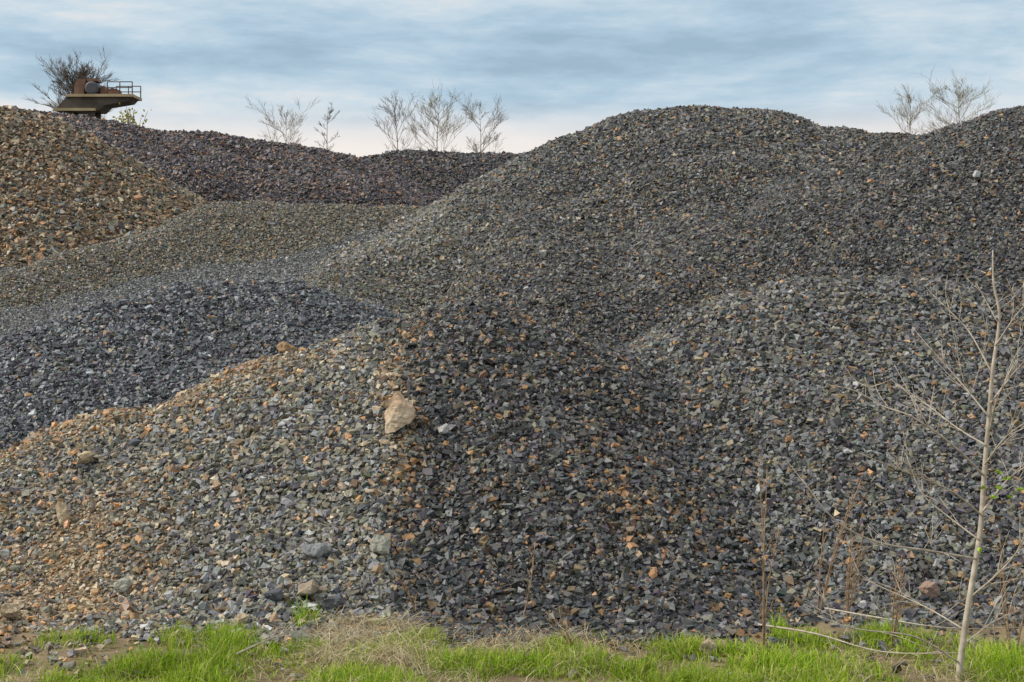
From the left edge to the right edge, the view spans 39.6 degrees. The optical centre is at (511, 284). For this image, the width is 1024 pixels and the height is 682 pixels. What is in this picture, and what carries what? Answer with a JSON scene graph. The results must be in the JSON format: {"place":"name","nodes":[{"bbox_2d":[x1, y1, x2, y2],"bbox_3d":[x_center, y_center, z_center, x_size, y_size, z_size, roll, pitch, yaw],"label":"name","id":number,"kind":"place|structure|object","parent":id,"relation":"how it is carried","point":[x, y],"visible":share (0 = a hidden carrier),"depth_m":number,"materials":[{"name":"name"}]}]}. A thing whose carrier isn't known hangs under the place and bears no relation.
{"place":"outdoors","nodes":[
{"label":"outdoors","id":0,"kind":"place"},
{"bbox_2d":[0,227,380,336],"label":"track","id":1,"kind":"structure","parent":0,"point":[295,266],"depth_m":20.60,"materials":[{"name":"grey gravel"}]},
{"bbox_2d":[0,199,417,309],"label":"gravel pile","id":2,"kind":"object","parent":1,"relation":"on","point":[249,231],"visible":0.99,"depth_m":22.03,"materials":[{"name":"gravel"}]},
{"bbox_2d":[358,149,526,195],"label":"gravel pile","id":3,"kind":"object","parent":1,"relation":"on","point":[445,172],"visible":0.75,"depth_m":41.25,"materials":[{"name":"gravel"}]},
{"bbox_2d":[0,618,1023,681],"bbox_3d":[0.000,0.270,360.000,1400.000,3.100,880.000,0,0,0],"label":"ground","id":4,"kind":"structure","parent":0,"point":[120,643],"depth_m":6.49,"materials":[{"name":"soil"}]},
{"bbox_2d":[26,48,116,118],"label":"bare tree","id":5,"kind":"object","parent":4,"relation":"on","point":[64,76],"visible":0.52,"depth_m":57.93,"materials":[{"name":"brown plant"}]},
{"bbox_2d":[52,78,141,118],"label":"machine platform","id":6,"kind":"structure","parent":4,"relation":"on","point":[91,97],"depth_m":40.60,"materials":[{"name":"beige paint"}]},
{"bbox_2d":[0,105,211,267],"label":"gravel pile","id":7,"kind":"object","parent":4,"relation":"on","point":[65,186],"visible":0.95,"depth_m":24.03,"materials":[{"name":"gravel"}]},
{"bbox_2d":[0,278,400,449],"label":"gravel pile","id":8,"kind":"object","parent":4,"relation":"on","point":[154,346],"visible":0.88,"depth_m":11.83,"materials":[{"name":"gravel"}]},
{"bbox_2d":[13,105,444,206],"bbox_3d":[-10.760,-3.112,36.980,22.209,3.434,14.222,0,0,17],"label":"gravel pile","id":9,"kind":"object","parent":4,"relation":"on","point":[213,166],"visible":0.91,"depth_m":32.66,"materials":[{"name":"gravel"}]},
{"bbox_2d":[113,102,151,126],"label":"leafy shrub","id":10,"kind":"object","parent":9,"relation":"on","point":[128,118],"visible":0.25,"depth_m":40.19,"materials":[{"name":"green plant"}]},
{"bbox_2d":[247,96,320,143],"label":"bare tree","id":11,"kind":"object","parent":4,"relation":"on","point":[270,121],"visible":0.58,"depth_m":71.81,"materials":[{"name":"grey plant"}]},
{"bbox_2d":[314,102,340,150],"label":"bare tree","id":12,"kind":"object","parent":4,"relation":"on","point":[329,113],"visible":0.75,"depth_m":72.11,"materials":[{"name":"plant"}]},
{"bbox_2d":[368,90,425,150],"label":"bare tree","id":13,"kind":"object","parent":4,"relation":"on","point":[398,114],"visible":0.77,"depth_m":71.78,"materials":[{"name":"plant"}]},
{"bbox_2d":[0,299,814,649],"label":"gravel pile","id":14,"kind":"object","parent":4,"relation":"on","point":[580,447],"visible":0.96,"depth_m":8.12,"materials":[{"name":"gravel"}]},
{"bbox_2d":[0,603,18,617],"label":"rock","id":15,"kind":"object","parent":14,"relation":"on","point":[9,610],"visible":1,"depth_m":7.17,"materials":[{"name":"beige stone"}]},
{"bbox_2d":[55,501,70,525],"bbox_3d":[-2.605,1.324,8.241,0.072,0.146,0.055,-17,2,-5],"label":"rock","id":16,"kind":"object","parent":14,"relation":"on","point":[62,511],"visible":1,"depth_m":8.22,"materials":[{"name":"beige stone"}]},
{"bbox_2d":[77,450,94,463],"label":"rock","id":17,"kind":"object","parent":14,"relation":"on","point":[85,457],"visible":1,"depth_m":8.75,"materials":[{"name":"beige stone"}]},
{"bbox_2d":[113,577,131,592],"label":"rock","id":18,"kind":"object","parent":14,"relation":"on","point":[124,584],"visible":1,"depth_m":7.51,"materials":[{"name":"grey stone"}]},
{"bbox_2d":[234,612,248,626],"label":"rock","id":19,"kind":"object","parent":14,"relation":"on","point":[242,617],"visible":0.87,"depth_m":6.87,"materials":[{"name":"beige stone"}]},
{"bbox_2d":[264,588,282,600],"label":"rock","id":20,"kind":"object","parent":14,"relation":"on","point":[275,594],"visible":1,"depth_m":7.18,"materials":[{"name":"grey stone"}]},
{"bbox_2d":[277,341,297,352],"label":"rock","id":21,"kind":"object","parent":14,"relation":"on","point":[283,347],"visible":0.88,"depth_m":11.62,"materials":[{"name":"beige stone"}]},
{"bbox_2d":[296,580,319,596],"bbox_3d":[-1.039,1.546,7.216,0.123,0.070,0.095,-18,-3,11],"label":"rock","id":22,"kind":"object","parent":14,"relation":"on","point":[310,587],"visible":0.99,"depth_m":7.19,"materials":[{"name":"beige stone"}]},
{"bbox_2d":[302,543,328,557],"bbox_3d":[-1.035,1.400,7.496,0.141,0.073,0.105,-6,1,-6],"label":"rock","id":23,"kind":"object","parent":14,"relation":"on","point":[317,550],"visible":1,"depth_m":7.46,"materials":[{"name":"grey stone"}]},
{"bbox_2d":[320,593,345,610],"bbox_3d":[-0.894,1.587,7.097,0.119,0.076,0.093,-18,5,-16],"label":"rock","id":24,"kind":"object","parent":14,"relation":"on","point":[336,601],"visible":1,"depth_m":7.07,"materials":[{"name":"grey stone"}]},
{"bbox_2d":[370,534,390,553],"bbox_3d":[-0.691,1.369,7.477,0.118,0.092,0.090,18,-3,-11],"label":"rock","id":25,"kind":"object","parent":14,"relation":"on","point":[379,544],"visible":1,"depth_m":7.45,"materials":[{"name":"grey stone"}]},
{"bbox_2d":[384,391,415,433],"bbox_3d":[-0.663,0.761,8.459,0.190,0.252,0.144,0,0,-6],"label":"rock","id":26,"kind":"object","parent":14,"relation":"on","point":[399,412],"visible":0.98,"depth_m":8.40,"materials":[{"name":"beige stone"}]},
{"bbox_2d":[395,568,416,612],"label":"dry weed","id":27,"kind":"object","parent":14,"relation":"on","point":[405,587],"visible":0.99,"depth_m":7.03,"materials":[{"name":"brown plant"}]},
{"bbox_2d":[438,423,449,433],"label":"rock","id":28,"kind":"object","parent":14,"relation":"on","point":[444,429],"visible":1,"depth_m":8.43,"materials":[{"name":"grey stone"}]},
{"bbox_2d":[516,540,535,616],"bbox_3d":[0.065,1.487,6.994,0.102,0.471,0.079,0,0,0],"label":"dry weed","id":29,"kind":"object","parent":14,"relation":"on","point":[528,588],"visible":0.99,"depth_m":6.99,"materials":[{"name":"brown plant"}]},
{"bbox_2d":[402,78,487,151],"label":"bare tree","id":30,"kind":"object","parent":4,"relation":"on","point":[435,117],"visible":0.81,"depth_m":71.78,"materials":[{"name":"grey plant"}]},
{"bbox_2d":[447,91,509,152],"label":"bare tree","id":31,"kind":"object","parent":4,"relation":"on","point":[470,114],"visible":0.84,"depth_m":73.81,"materials":[{"name":"plant"}]},
{"bbox_2d":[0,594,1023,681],"bbox_3d":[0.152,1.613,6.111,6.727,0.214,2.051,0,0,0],"label":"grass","id":32,"kind":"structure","parent":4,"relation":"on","point":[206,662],"depth_m":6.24,"materials":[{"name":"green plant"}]},
{"bbox_2d":[236,614,307,654],"bbox_3d":[-1.116,1.561,6.399,0.389,0.114,0.157,0,0,-45],"label":"fallen branch","id":33,"kind":"object","parent":32,"relation":"on","point":[239,652],"visible":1,"depth_m":6.43,"materials":[{"name":"brown wood"}]},
{"bbox_2d":[758,617,957,657],"bbox_3d":[1.519,1.569,6.434,0.988,0.136,0.178,0,0,37],"label":"fallen branch","id":34,"kind":"object","parent":32,"relation":"on","point":[828,637],"visible":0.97,"depth_m":6.40,"materials":[{"name":"beige wood"}]},
{"bbox_2d":[0,538,1023,680],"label":"loose stones","id":35,"kind":"object","parent":4,"relation":"on","point":[46,610],"visible":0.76,"depth_m":7.07,"materials":[{"name":"grey gravel"}]},
{"bbox_2d":[0,603,1023,681],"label":"dry grass","id":36,"kind":"structure","parent":4,"relation":"on","point":[378,658],"depth_m":6.41,"materials":[{"name":"plant"}]},
{"bbox_2d":[544,608,575,649],"bbox_3d":[0.233,1.594,6.447,0.074,0.276,0.206,0,0,43],"label":"dry weed","id":37,"kind":"object","parent":4,"relation":"on","point":[562,635],"visible":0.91,"depth_m":6.44,"materials":[{"name":"beige plant"}]},
{"bbox_2d":[296,104,886,348],"bbox_3d":[6.150,-0.792,20.703,21.500,5.016,18.341,0,0,0],"label":"gravel pile","id":38,"kind":"object","parent":4,"relation":"on","point":[618,230],"visible":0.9,"depth_m":19.54,"materials":[{"name":"gravel"}]},
{"bbox_2d":[699,638,717,655],"bbox_3d":[0.889,1.656,6.489,0.090,0.078,0.072,18,-3,-11],"label":"rock","id":39,"kind":"object","parent":4,"relation":"on","point":[710,643],"visible":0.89,"depth_m":6.46,"materials":[{"name":"beige stone"}]},
{"bbox_2d":[752,459,781,644],"bbox_3d":[1.198,1.279,6.670,0.143,0.926,0.125,0,0,0],"label":"dry weed","id":40,"kind":"object","parent":4,"relation":"on","point":[764,583],"visible":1,"depth_m":6.67,"materials":[{"name":"brown plant"}]},
{"bbox_2d":[619,274,1023,628],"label":"gravel pile","id":41,"kind":"object","parent":4,"relation":"on","point":[753,375],"visible":0.89,"depth_m":8.85,"materials":[{"name":"gravel"}]},
{"bbox_2d":[806,480,866,613],"bbox_3d":[1.653,1.364,7.263,0.255,0.765,0.245,0,0,0],"label":"dry weed","id":42,"kind":"object","parent":41,"relation":"on","point":[832,562],"visible":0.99,"depth_m":7.26,"materials":[{"name":"brown plant"}]},
{"bbox_2d":[918,581,939,599],"bbox_3d":[2.189,1.605,7.460,0.090,0.097,0.075,-22,14,-38],"label":"rock","id":43,"kind":"object","parent":41,"relation":"on","point":[930,589],"visible":1,"depth_m":7.44,"materials":[{"name":"pink stone"}]},
{"bbox_2d":[835,525,866,616],"bbox_3d":[1.709,1.474,7.157,0.164,0.552,0.194,0,0,0],"label":"dry weed","id":44,"kind":"object","parent":4,"relation":"on","point":[847,598],"visible":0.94,"depth_m":7.17,"materials":[{"name":"brown plant"}]},
{"bbox_2d":[739,105,1023,312],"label":"gravel pile","id":45,"kind":"object","parent":4,"relation":"on","point":[925,204],"visible":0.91,"depth_m":16.87,"materials":[{"name":"gravel"}]},
{"bbox_2d":[973,170,980,177],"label":"rock","id":46,"kind":"object","parent":45,"relation":"on","point":[976,173],"visible":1,"depth_m":16.90,"materials":[{"name":"grey stone"}]},
{"bbox_2d":[884,555,908,649],"bbox_3d":[1.777,1.478,6.563,0.104,0.489,0.161,0,0,0],"label":"dry weed","id":47,"kind":"object","parent":4,"relation":"on","point":[900,599],"visible":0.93,"depth_m":6.57,"materials":[{"name":"brown plant"}]},
{"bbox_2d":[787,250,1023,681],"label":"sapling","id":48,"kind":"object","parent":4,"relation":"on","point":[971,593],"visible":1,"depth_m":6.04,"materials":[{"name":"beige plant"}]},
{"bbox_2d":[875,83,946,134],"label":"bare tree","id":49,"kind":"object","parent":4,"relation":"on","point":[910,111],"visible":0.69,"depth_m":71.87,"materials":[{"name":"brown plant"}]},
{"bbox_2d":[824,593,1023,628],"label":"fallen branch","id":50,"kind":"object","parent":4,"relation":"on","point":[936,626],"visible":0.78,"depth_m":6.73,"materials":[{"name":"wood"}]},
{"bbox_2d":[904,68,1001,131],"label":"bare tree","id":51,"kind":"object","parent":4,"relation":"on","point":[967,91],"visible":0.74,"depth_m":72.07,"materials":[{"name":"brown plant"}]},
{"bbox_2d":[985,528,1023,657],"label":"dry weed","id":52,"kind":"object","parent":4,"relation":"on","point":[1004,621],"visible":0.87,"depth_m":6.35,"materials":[{"name":"brown plant"}]},
{"bbox_2d":[0,0,1023,156],"label":"sky","id":53,"kind":"structure","parent":0,"point":[559,68],"materials":[{"name":"blue"}]},
{"bbox_2d":[871,132,921,140],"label":"gravel pile","id":54,"kind":"object","parent":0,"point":[886,136],"visible":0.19,"depth_m":47.12,"materials":[{"name":"gravel"}]}
]}

